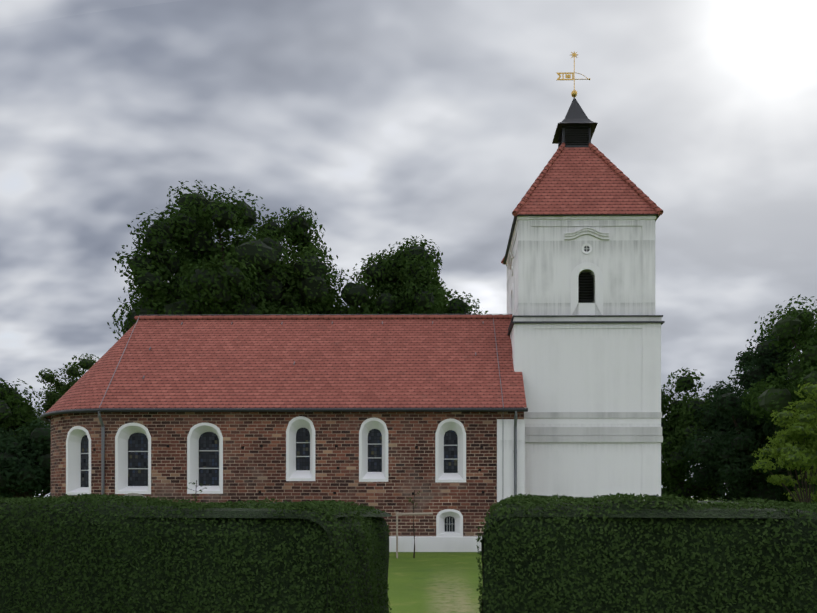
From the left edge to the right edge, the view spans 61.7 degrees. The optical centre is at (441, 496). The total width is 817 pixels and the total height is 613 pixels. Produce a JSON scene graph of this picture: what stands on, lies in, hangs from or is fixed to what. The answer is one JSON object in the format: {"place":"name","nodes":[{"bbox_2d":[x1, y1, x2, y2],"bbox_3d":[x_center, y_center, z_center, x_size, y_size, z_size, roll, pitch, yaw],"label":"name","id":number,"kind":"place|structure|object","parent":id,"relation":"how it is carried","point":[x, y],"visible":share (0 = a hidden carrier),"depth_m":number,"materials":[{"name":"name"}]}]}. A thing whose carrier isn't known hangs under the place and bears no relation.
{"place":"outdoors","nodes":[
{"label":"outdoors","id":0,"kind":"place"},
{"bbox_2d":[40,51,664,551],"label":"church","id":1,"kind":"structure","parent":0,"point":[550,383],"depth_m":20.99,"materials":[{"name":"brick"}]},
{"bbox_2d":[0,0,816,496],"label":"sky","id":2,"kind":"structure","parent":0,"point":[390,121],"materials":[{"name":"grey"}]},
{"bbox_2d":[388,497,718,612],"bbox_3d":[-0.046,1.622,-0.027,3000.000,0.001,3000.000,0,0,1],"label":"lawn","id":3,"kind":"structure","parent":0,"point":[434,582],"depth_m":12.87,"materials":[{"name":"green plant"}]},
{"bbox_2d":[0,417,50,499],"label":"tree","id":4,"kind":"object","parent":3,"relation":"on","point":[25,467],"visible":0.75,"depth_m":36.08,"materials":[{"name":"green plant"}]},
{"bbox_2d":[0,378,50,496],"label":"dark tree","id":5,"kind":"object","parent":3,"relation":"on","point":[14,409],"visible":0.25,"depth_m":40.66,"materials":[{"name":"green plant"}]},
{"bbox_2d":[25,353,99,427],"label":"birch tree","id":6,"kind":"object","parent":3,"relation":"on","point":[62,388],"visible":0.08,"depth_m":45.78,"materials":[{"name":"green plant"}]},
{"bbox_2d":[0,493,391,612],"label":"hedge","id":7,"kind":"object","parent":3,"relation":"on","point":[94,553],"visible":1,"depth_m":3.66,"materials":[{"name":"green plant"}]},
{"bbox_2d":[186,480,206,501],"bbox_3d":[-6.459,0.598,18.078,0.569,2.051,0.371,0,0,1],"label":"sapling","id":8,"kind":"object","parent":3,"relation":"on","point":[195,496],"visible":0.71,"depth_m":18.03,"materials":[{"name":"green plant"}]},
{"bbox_2d":[107,180,384,339],"bbox_3d":[-12.163,-8.082,41.108,15.530,19.648,13.550,0,0,-40],"label":"oak tree","id":9,"kind":"object","parent":3,"relation":"on","point":[195,265],"visible":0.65,"depth_m":37.52,"materials":[{"name":"green plant"}]},
{"bbox_2d":[323,234,487,314],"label":"oak tree","id":10,"kind":"object","parent":3,"relation":"on","point":[405,275],"visible":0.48,"depth_m":40.60,"materials":[{"name":"green plant"}]},
{"bbox_2d":[396,490,432,557],"bbox_3d":[-0.730,0.757,17.958,0.981,1.830,0.221,0,0,1],"label":"sapling","id":11,"kind":"object","parent":3,"relation":"on","point":[413,513],"visible":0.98,"depth_m":17.94,"materials":[{"name":"brown plant"}]},
{"bbox_2d":[476,493,816,612],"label":"hedge","id":12,"kind":"object","parent":3,"relation":"on","point":[623,553],"visible":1,"depth_m":3.21,"materials":[{"name":"green plant"}]},
{"bbox_2d":[661,367,726,500],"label":"tree","id":13,"kind":"object","parent":3,"relation":"on","point":[679,424],"visible":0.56,"depth_m":49.81,"materials":[{"name":"green plant"}]},
{"bbox_2d":[679,326,816,502],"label":"dark tree","id":14,"kind":"object","parent":3,"relation":"on","point":[717,454],"visible":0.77,"depth_m":44.23,"materials":[{"name":"green plant"}]},
{"bbox_2d":[740,294,816,501],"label":"tall tree","id":15,"kind":"object","parent":3,"relation":"on","point":[797,329],"visible":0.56,"depth_m":38.74,"materials":[{"name":"green plant"}]},
{"bbox_2d":[750,382,816,504],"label":"young lime tree","id":16,"kind":"object","parent":3,"relation":"on","point":[802,456],"visible":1,"depth_m":22.24,"materials":[{"name":"green plant"}]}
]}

